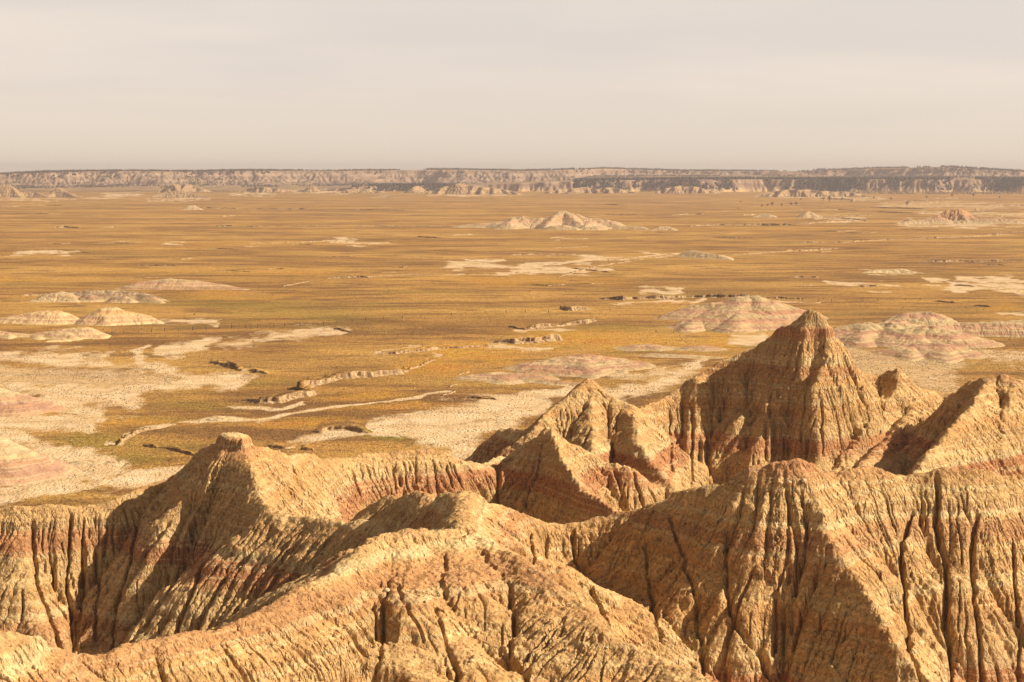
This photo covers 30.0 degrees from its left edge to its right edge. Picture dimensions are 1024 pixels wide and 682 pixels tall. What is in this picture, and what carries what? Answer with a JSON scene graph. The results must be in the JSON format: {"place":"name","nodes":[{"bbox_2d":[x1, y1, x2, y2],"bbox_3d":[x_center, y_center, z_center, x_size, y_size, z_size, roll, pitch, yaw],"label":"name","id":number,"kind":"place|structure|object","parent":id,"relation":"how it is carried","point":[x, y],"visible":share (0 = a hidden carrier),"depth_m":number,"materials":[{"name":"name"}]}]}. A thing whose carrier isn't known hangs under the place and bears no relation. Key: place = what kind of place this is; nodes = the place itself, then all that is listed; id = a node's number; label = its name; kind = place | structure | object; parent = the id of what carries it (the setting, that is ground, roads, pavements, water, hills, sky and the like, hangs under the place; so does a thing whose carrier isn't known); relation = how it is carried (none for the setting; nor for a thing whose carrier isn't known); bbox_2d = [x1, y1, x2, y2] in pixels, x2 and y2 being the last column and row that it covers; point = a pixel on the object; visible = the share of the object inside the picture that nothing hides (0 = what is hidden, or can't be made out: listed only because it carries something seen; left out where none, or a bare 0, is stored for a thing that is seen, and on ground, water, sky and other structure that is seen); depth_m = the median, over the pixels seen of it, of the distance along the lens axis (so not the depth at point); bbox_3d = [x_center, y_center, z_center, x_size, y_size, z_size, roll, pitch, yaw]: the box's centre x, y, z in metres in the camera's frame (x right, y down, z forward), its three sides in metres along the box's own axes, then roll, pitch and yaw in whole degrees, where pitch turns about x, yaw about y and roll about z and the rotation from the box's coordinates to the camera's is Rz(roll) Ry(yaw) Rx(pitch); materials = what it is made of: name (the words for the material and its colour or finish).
{"place":"outdoors","nodes":[
{"label":"outdoors","id":0,"kind":"place"},
{"bbox_2d":[138,265,175,265],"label":"cutbank","id":1,"kind":"structure","parent":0,"point":[156,265],"depth_m":1514.79,"materials":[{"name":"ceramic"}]},
{"bbox_2d":[87,490,449,654],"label":"ridge","id":2,"kind":"structure","parent":0,"point":[248,562],"depth_m":216.48,"materials":[{"name":"stone"}]},
{"bbox_2d":[244,208,303,208],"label":"cutbank","id":3,"kind":"structure","parent":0,"point":[272,208],"depth_m":3840.36,"materials":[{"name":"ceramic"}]},
{"bbox_2d":[312,418,371,432],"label":"cutbank","id":4,"kind":"structure","parent":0,"point":[339,424],"depth_m":556.02,"materials":[{"name":"soil"}]},
{"bbox_2d":[0,492,718,681],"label":"ridge","id":5,"kind":"structure","parent":0,"point":[499,605],"depth_m":152.75,"materials":[{"name":"stone"}]},
{"bbox_2d":[269,448,503,522],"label":"ridge","id":6,"kind":"structure","parent":0,"point":[346,490],"depth_m":277.55,"materials":[{"name":"stone"}]},
{"bbox_2d":[380,345,440,354],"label":"cutbank","id":7,"kind":"structure","parent":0,"point":[415,349],"depth_m":798.77,"materials":[{"name":"soil"}]},
{"bbox_2d":[408,359,434,368],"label":"cutbank","id":8,"kind":"structure","parent":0,"point":[423,364],"depth_m":742.05,"materials":[{"name":"soil"}]},
{"bbox_2d":[468,395,496,399],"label":"cutbank","id":9,"kind":"structure","parent":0,"point":[480,397],"depth_m":634.38,"materials":[{"name":"soil"}]},
{"bbox_2d":[0,172,1023,507],"bbox_3d":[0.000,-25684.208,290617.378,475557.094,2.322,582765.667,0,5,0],"label":"ground","id":10,"kind":"structure","parent":0,"point":[482,272],"depth_m":1142.68,"materials":[{"name":"yellow plant"}]},
{"bbox_2d":[0,184,26,197],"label":"mound","id":11,"kind":"object","parent":10,"relation":"on","point":[7,190],"visible":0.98,"depth_m":5574.00,"materials":[{"name":"beige stone"}]},
{"bbox_2d":[21,293,45,295],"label":"cutbank","id":12,"kind":"structure","parent":10,"relation":"on","point":[32,294],"depth_m":1155.94,"materials":[{"name":"soil"}]},
{"bbox_2d":[0,388,67,416],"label":"mound","id":13,"kind":"object","parent":10,"relation":"on","point":[14,404],"visible":1,"depth_m":598.40,"materials":[{"name":"beige soil"}]},
{"bbox_2d":[0,436,77,485],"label":"mound","id":14,"kind":"object","parent":10,"relation":"on","point":[20,465],"visible":1,"depth_m":471.57,"materials":[{"name":"beige soil"}]},
{"bbox_2d":[0,310,79,324],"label":"mound","id":15,"kind":"object","parent":10,"relation":"on","point":[52,317],"visible":0.91,"depth_m":948.78,"materials":[{"name":"stone"}]},
{"bbox_2d":[20,187,79,197],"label":"mound","id":16,"kind":"object","parent":10,"relation":"on","point":[58,192],"visible":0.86,"depth_m":5663.81,"materials":[{"name":"beige stone"}]},
{"bbox_2d":[27,291,79,301],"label":"mound","id":17,"kind":"object","parent":10,"relation":"on","point":[61,296],"visible":0.93,"depth_m":1105.42,"materials":[{"name":"beige stone"}]},
{"bbox_2d":[0,327,110,341],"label":"mound","id":18,"kind":"object","parent":10,"relation":"on","point":[69,334],"visible":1,"depth_m":863.61,"materials":[{"name":"stone"}]},
{"bbox_2d":[52,225,81,227],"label":"cutbank","id":19,"kind":"structure","parent":10,"relation":"on","point":[63,226],"depth_m":2560.34,"materials":[{"name":"soil"}]},
{"bbox_2d":[66,460,112,466],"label":"mound","id":20,"kind":"object","parent":10,"relation":"on","point":[92,463],"visible":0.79,"depth_m":491.17,"materials":[{"name":"beige soil"}]},
{"bbox_2d":[86,355,109,356],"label":"mound","id":21,"kind":"object","parent":10,"relation":"on","point":[98,356],"visible":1,"depth_m":778.10,"materials":[{"name":"stone"}]},
{"bbox_2d":[67,290,169,303],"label":"mound","id":22,"kind":"object","parent":10,"relation":"on","point":[114,296],"visible":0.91,"depth_m":1116.42,"materials":[{"name":"stone"}]},
{"bbox_2d":[74,306,163,325],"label":"mound","id":23,"kind":"object","parent":10,"relation":"on","point":[109,316],"visible":1,"depth_m":944.19,"materials":[{"name":"stone"}]},
{"bbox_2d":[106,427,156,445],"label":"cutbank","id":24,"kind":"structure","parent":10,"relation":"on","point":[126,437],"depth_m":544.76,"materials":[{"name":"soil"}]},
{"bbox_2d":[0,432,332,653],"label":"butte","id":25,"kind":"object","parent":10,"relation":"on","point":[78,580],"visible":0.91,"depth_m":233.29,"materials":[{"name":"stone"}]},
{"bbox_2d":[142,442,193,455],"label":"cutbank","id":26,"kind":"structure","parent":10,"relation":"on","point":[173,447],"depth_m":520.26,"materials":[{"name":"soil"}]},
{"bbox_2d":[149,191,210,197],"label":"mound","id":27,"kind":"object","parent":10,"relation":"on","point":[175,194],"visible":1,"depth_m":5516.63,"materials":[{"name":"beige stone"}]},
{"bbox_2d":[115,278,249,289],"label":"mound","id":28,"kind":"object","parent":10,"relation":"on","point":[171,284],"visible":1,"depth_m":1218.89,"materials":[{"name":"stone"}]},
{"bbox_2d":[157,184,213,191],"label":"butte","id":29,"kind":"object","parent":10,"relation":"on","point":[187,188],"visible":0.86,"depth_m":6931.21,"materials":[{"name":"beige stone"}]},
{"bbox_2d":[180,205,202,209],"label":"mound","id":30,"kind":"object","parent":10,"relation":"on","point":[190,207],"visible":0.96,"depth_m":3781.15,"materials":[{"name":"beige stone"}]},
{"bbox_2d":[110,323,301,333],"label":"fence","id":31,"kind":"object","parent":10,"relation":"on","point":[199,328],"visible":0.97,"depth_m":903.77,"materials":[{"name":"brown wood"}]},
{"bbox_2d":[202,416,235,420],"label":"mound","id":32,"kind":"object","parent":10,"relation":"on","point":[220,418],"visible":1,"depth_m":580.09,"materials":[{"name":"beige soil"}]},
{"bbox_2d":[215,225,233,226],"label":"cutbank","id":33,"kind":"structure","parent":10,"relation":"on","point":[224,226],"depth_m":2600.36,"materials":[{"name":"soil"}]},
{"bbox_2d":[209,358,270,373],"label":"cutbank","id":34,"kind":"structure","parent":10,"relation":"on","point":[232,364],"depth_m":731.62,"materials":[{"name":"soil"}]},
{"bbox_2d":[238,186,302,191],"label":"butte","id":35,"kind":"object","parent":10,"relation":"on","point":[259,189],"visible":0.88,"depth_m":6997.09,"materials":[{"name":"beige stone"}]},
{"bbox_2d":[236,225,310,226],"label":"cutbank","id":36,"kind":"structure","parent":10,"relation":"on","point":[273,226],"depth_m":2609.23,"materials":[{"name":"soil"}]},
{"bbox_2d":[265,442,297,448],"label":"cutbank","id":37,"kind":"structure","parent":10,"relation":"on","point":[281,445],"depth_m":522.01,"materials":[{"name":"soil"}]},
{"bbox_2d":[251,241,329,243],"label":"cutbank","id":38,"kind":"structure","parent":10,"relation":"on","point":[292,242],"depth_m":2014.52,"materials":[{"name":"soil"}]},
{"bbox_2d":[282,281,308,286],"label":"cutbank","id":39,"kind":"structure","parent":10,"relation":"on","point":[295,283],"depth_m":1266.77,"materials":[{"name":"soil"}]},
{"bbox_2d":[301,444,313,450],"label":"cutbank","id":40,"kind":"structure","parent":10,"relation":"on","point":[306,447],"depth_m":515.85,"materials":[{"name":"soil"}]},
{"bbox_2d":[303,185,320,191],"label":"butte","id":41,"kind":"object","parent":10,"relation":"on","point":[311,188],"visible":0.9,"depth_m":6984.97,"materials":[{"name":"beige stone"}]},
{"bbox_2d":[240,365,410,403],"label":"cutbank","id":42,"kind":"structure","parent":10,"relation":"on","point":[302,389],"depth_m":678.45,"materials":[{"name":"stone"}]},
{"bbox_2d":[334,328,353,332],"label":"cutbank","id":43,"kind":"structure","parent":10,"relation":"on","point":[341,329],"depth_m":899.56,"materials":[{"name":"soil"}]},
{"bbox_2d":[327,275,372,278],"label":"cutbank","id":44,"kind":"structure","parent":10,"relation":"on","point":[361,276],"depth_m":1340.60,"materials":[{"name":"soil"}]},
{"bbox_2d":[332,188,386,192],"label":"butte","id":45,"kind":"object","parent":10,"relation":"on","point":[359,190],"visible":0.9,"depth_m":6673.85,"materials":[{"name":"beige stone"}]},
{"bbox_2d":[348,209,408,210],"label":"cutbank","id":46,"kind":"structure","parent":10,"relation":"on","point":[376,209],"depth_m":3742.77,"materials":[{"name":"soil"}]},
{"bbox_2d":[372,195,394,197],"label":"mound","id":47,"kind":"object","parent":10,"relation":"on","point":[384,196],"visible":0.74,"depth_m":5447.32,"materials":[{"name":"beige stone"}]},
{"bbox_2d":[403,186,427,192],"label":"butte","id":48,"kind":"object","parent":10,"relation":"on","point":[416,189],"visible":0.87,"depth_m":6731.44,"materials":[{"name":"beige stone"}]},
{"bbox_2d":[323,310,548,324],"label":"fence","id":49,"kind":"object","parent":10,"relation":"on","point":[422,315],"visible":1,"depth_m":978.30,"materials":[{"name":"brown wood"}]},
{"bbox_2d":[441,344,492,348],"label":"cutbank","id":50,"kind":"structure","parent":10,"relation":"on","point":[467,346],"depth_m":817.07,"materials":[{"name":"soil"}]},
{"bbox_2d":[426,183,520,194],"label":"butte","id":51,"kind":"object","parent":10,"relation":"on","point":[457,188],"visible":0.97,"depth_m":6391.70,"materials":[{"name":"beige stone"}]},
{"bbox_2d":[0,165,1023,191],"bbox_3d":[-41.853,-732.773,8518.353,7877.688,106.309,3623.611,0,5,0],"label":"woods","id":52,"kind":"object","parent":10,"relation":"on","point":[843,184],"visible":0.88,"depth_m":7367.44,"materials":[{"name":"green plant"}]},
{"bbox_2d":[0,283,1023,489],"bbox_3d":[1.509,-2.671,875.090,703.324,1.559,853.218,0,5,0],"label":"sagebrush","id":53,"kind":"object","parent":10,"relation":"on","point":[402,394],"visible":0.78,"depth_m":692.79,"materials":[{"name":"brown"}]},
{"bbox_2d":[0,167,1023,190],"bbox_3d":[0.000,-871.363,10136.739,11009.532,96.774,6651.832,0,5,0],"label":"escarpment","id":54,"kind":"structure","parent":10,"relation":"on","point":[285,179],"depth_m":8923.31,"materials":[{"name":"beige stone"}]},
{"bbox_2d":[507,325,527,329],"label":"cutbank","id":55,"kind":"structure","parent":10,"relation":"on","point":[515,327],"depth_m":918.22,"materials":[{"name":"soil"}]},
{"bbox_2d":[489,333,562,343],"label":"cutbank","id":56,"kind":"structure","parent":10,"relation":"on","point":[529,338],"depth_m":845.02,"materials":[{"name":"soil"}]},
{"bbox_2d":[512,253,544,254],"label":"cutbank","id":57,"kind":"structure","parent":10,"relation":"on","point":[528,254],"depth_m":1728.69,"materials":[{"name":"soil"}]},
{"bbox_2d":[453,211,649,229],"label":"mound","id":58,"kind":"object","parent":10,"relation":"on","point":[562,220],"visible":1,"depth_m":2537.30,"materials":[{"name":"beige stone"}]},
{"bbox_2d":[454,354,656,386],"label":"mound","id":59,"kind":"object","parent":10,"relation":"on","point":[590,366],"visible":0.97,"depth_m":713.94,"materials":[{"name":"beige soil"}]},
{"bbox_2d":[526,318,597,328],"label":"cutbank","id":60,"kind":"structure","parent":10,"relation":"on","point":[563,324],"depth_m":935.95,"materials":[{"name":"soil"}]},
{"bbox_2d":[558,305,590,310],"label":"cutbank","id":61,"kind":"structure","parent":10,"relation":"on","point":[572,308],"depth_m":1032.33,"materials":[{"name":"soil"}]},
{"bbox_2d":[482,427,667,523],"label":"butte","id":62,"kind":"object","parent":10,"relation":"on","point":[550,475],"visible":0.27,"depth_m":282.92,"materials":[{"name":"stone"}]},
{"bbox_2d":[464,377,716,499],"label":"butte","id":63,"kind":"object","parent":10,"relation":"on","point":[590,415],"visible":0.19,"depth_m":310.54,"materials":[{"name":"stone"}]},
{"bbox_2d":[571,268,609,272],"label":"cutbank","id":64,"kind":"structure","parent":10,"relation":"on","point":[591,270],"depth_m":1442.43,"materials":[{"name":"soil"}]},
{"bbox_2d":[545,187,636,193],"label":"butte","id":65,"kind":"object","parent":10,"relation":"on","point":[608,190],"visible":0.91,"depth_m":6650.86,"materials":[{"name":"beige stone"}]},
{"bbox_2d":[558,260,636,276],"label":"cutbank","id":66,"kind":"structure","parent":10,"relation":"on","point":[591,267],"depth_m":1493.24,"materials":[{"name":"soil"}]},
{"bbox_2d":[210,179,1023,192],"bbox_3d":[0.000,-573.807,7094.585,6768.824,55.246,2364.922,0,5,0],"label":"escarpment","id":67,"kind":"structure","parent":10,"relation":"on","point":[774,185],"depth_m":7179.67,"materials":[{"name":"beige stone"}]},
{"bbox_2d":[599,254,675,260],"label":"cutbank","id":68,"kind":"structure","parent":10,"relation":"on","point":[637,257],"depth_m":1649.65,"materials":[{"name":"soil"}]},
{"bbox_2d":[650,226,677,229],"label":"mound","id":69,"kind":"object","parent":10,"relation":"on","point":[663,228],"visible":0.91,"depth_m":2438.22,"materials":[{"name":"beige stone"}]},
{"bbox_2d":[613,344,727,357],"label":"mound","id":70,"kind":"object","parent":10,"relation":"on","point":[650,347],"visible":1,"depth_m":804.10,"materials":[{"name":"stone"}]},
{"bbox_2d":[654,185,719,193],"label":"butte","id":71,"kind":"object","parent":10,"relation":"on","point":[679,189],"visible":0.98,"depth_m":6590.32,"materials":[{"name":"beige stone"}]},
{"bbox_2d":[677,213,704,214],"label":"cutbank","id":72,"kind":"structure","parent":10,"relation":"on","point":[691,214],"depth_m":3325.36,"materials":[{"name":"soil"}]},
{"bbox_2d":[599,293,806,299],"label":"cutbank","id":73,"kind":"structure","parent":10,"relation":"on","point":[664,296],"depth_m":1136.31,"materials":[{"name":"soil"}]},
{"bbox_2d":[675,250,733,259],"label":"mound","id":74,"kind":"object","parent":10,"relation":"on","point":[695,254],"visible":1,"depth_m":1658.68,"materials":[{"name":"grey stone"}]},
{"bbox_2d":[688,223,729,226],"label":"cutbank","id":75,"kind":"structure","parent":10,"relation":"on","point":[708,225],"depth_m":2676.62,"materials":[{"name":"soil"}]},
{"bbox_2d":[653,295,826,332],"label":"mound","id":76,"kind":"object","parent":10,"relation":"on","point":[747,314],"visible":0.89,"depth_m":960.03,"materials":[{"name":"stone"}]},
{"bbox_2d":[754,214,776,217],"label":"mound","id":77,"kind":"object","parent":10,"relation":"on","point":[767,215],"visible":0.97,"depth_m":3141.50,"materials":[{"name":"beige stone"}]},
{"bbox_2d":[733,223,797,225],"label":"cutbank","id":78,"kind":"structure","parent":10,"relation":"on","point":[785,224],"depth_m":2690.42,"materials":[{"name":"soil"}]},
{"bbox_2d":[731,248,838,254],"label":"cutbank","id":79,"kind":"structure","parent":10,"relation":"on","point":[788,251],"depth_m":1800.82,"materials":[{"name":"soil"}]},
{"bbox_2d":[789,276,819,277],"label":"cutbank","id":80,"kind":"structure","parent":10,"relation":"on","point":[804,277],"depth_m":1356.91,"materials":[{"name":"soil"}]},
{"bbox_2d":[796,211,837,217],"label":"mound","id":81,"kind":"object","parent":10,"relation":"on","point":[807,214],"visible":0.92,"depth_m":3122.25,"materials":[{"name":"beige stone"}]},
{"bbox_2d":[753,189,882,196],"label":"butte","id":82,"kind":"object","parent":10,"relation":"on","point":[800,193],"visible":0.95,"depth_m":5747.16,"materials":[{"name":"beige stone"}]},
{"bbox_2d":[800,220,858,223],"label":"cutbank","id":83,"kind":"structure","parent":10,"relation":"on","point":[827,221],"depth_m":2831.69,"materials":[{"name":"soil"}]},
{"bbox_2d":[795,239,899,242],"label":"cutbank","id":84,"kind":"structure","parent":10,"relation":"on","point":[845,242],"depth_m":2039.28,"materials":[{"name":"soil"}]},
{"bbox_2d":[860,284,877,286],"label":"cutbank","id":85,"kind":"structure","parent":10,"relation":"on","point":[869,285],"depth_m":1242.52,"materials":[{"name":"soil"}]},
{"bbox_2d":[862,269,923,273],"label":"mound","id":86,"kind":"object","parent":10,"relation":"on","point":[890,271],"visible":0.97,"depth_m":1427.03,"materials":[{"name":"beige stone"}]},
{"bbox_2d":[869,207,923,208],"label":"cutbank","id":87,"kind":"structure","parent":10,"relation":"on","point":[896,207],"depth_m":3942.96,"materials":[{"name":"soil"}]},
{"bbox_2d":[833,320,1004,363],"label":"mound","id":88,"kind":"object","parent":10,"relation":"on","point":[905,341],"visible":0.91,"depth_m":822.90,"materials":[{"name":"stone"}]},
{"bbox_2d":[831,190,1023,193],"bbox_3d":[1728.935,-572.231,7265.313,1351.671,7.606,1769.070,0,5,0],"label":"brush","id":89,"kind":"object","parent":10,"relation":"on","point":[943,192],"visible":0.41,"depth_m":6600.40,"materials":[{"name":"brown"}]},
{"bbox_2d":[935,300,955,302],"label":"cutbank","id":90,"kind":"structure","parent":10,"relation":"on","point":[945,301],"depth_m":1095.19,"materials":[{"name":"soil"}]},
{"bbox_2d":[880,311,1023,336],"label":"mound","id":91,"kind":"object","parent":10,"relation":"on","point":[1008,328],"visible":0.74,"depth_m":881.67,"materials":[{"name":"stone"}]},
{"bbox_2d":[905,233,1010,238],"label":"cutbank","id":92,"kind":"structure","parent":10,"relation":"on","point":[957,236],"depth_m":2182.37,"materials":[{"name":"soil"}]},
{"bbox_2d":[895,209,1023,223],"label":"mound","id":93,"kind":"object","parent":10,"relation":"on","point":[956,216],"visible":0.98,"depth_m":2766.11,"materials":[{"name":"stone"}]},
{"bbox_2d":[921,259,1012,261],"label":"cutbank","id":94,"kind":"structure","parent":10,"relation":"on","point":[963,260],"depth_m":1613.54,"materials":[{"name":"soil"}]},
{"bbox_2d":[965,209,989,210],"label":"cutbank","id":95,"kind":"structure","parent":10,"relation":"on","point":[976,209],"depth_m":3685.49,"materials":[{"name":"soil"}]},
{"bbox_2d":[974,304,990,306],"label":"cutbank","id":96,"kind":"structure","parent":10,"relation":"on","point":[979,305],"depth_m":1062.05,"materials":[{"name":"soil"}]},
{"bbox_2d":[991,204,1023,206],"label":"cutbank","id":97,"kind":"structure","parent":10,"relation":"on","point":[1008,205],"depth_m":4155.74,"materials":[{"name":"soil"}]},
{"bbox_2d":[0,0,1023,171],"label":"sky","id":98,"kind":"structure","parent":0,"point":[788,85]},
{"bbox_2d":[426,458,1023,681],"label":"ridge","id":99,"kind":"structure","parent":0,"point":[757,573],"depth_m":177.86,"materials":[{"name":"stone"}]},
{"bbox_2d":[710,237,750,237],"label":"cutbank","id":100,"kind":"structure","parent":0,"point":[729,237],"depth_m":2180.55,"materials":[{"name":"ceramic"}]},
{"bbox_2d":[639,309,954,484],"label":"butte","id":101,"kind":"object","parent":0,"point":[803,387],"visible":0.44,"depth_m":325.49,"materials":[{"name":"stone"}]},
{"bbox_2d":[841,215,871,215],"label":"cutbank","id":102,"kind":"structure","parent":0,"point":[856,215],"depth_m":3242.83,"materials":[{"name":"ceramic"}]},
{"bbox_2d":[921,201,957,202],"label":"cutbank","id":103,"kind":"structure","parent":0,"point":[939,202],"depth_m":4621.34,"materials":[{"name":"soil"}]},
{"bbox_2d":[902,374,1023,479],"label":"butte","id":104,"kind":"object","parent":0,"point":[977,424],"visible":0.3,"depth_m":304.19,"materials":[{"name":"stone"}]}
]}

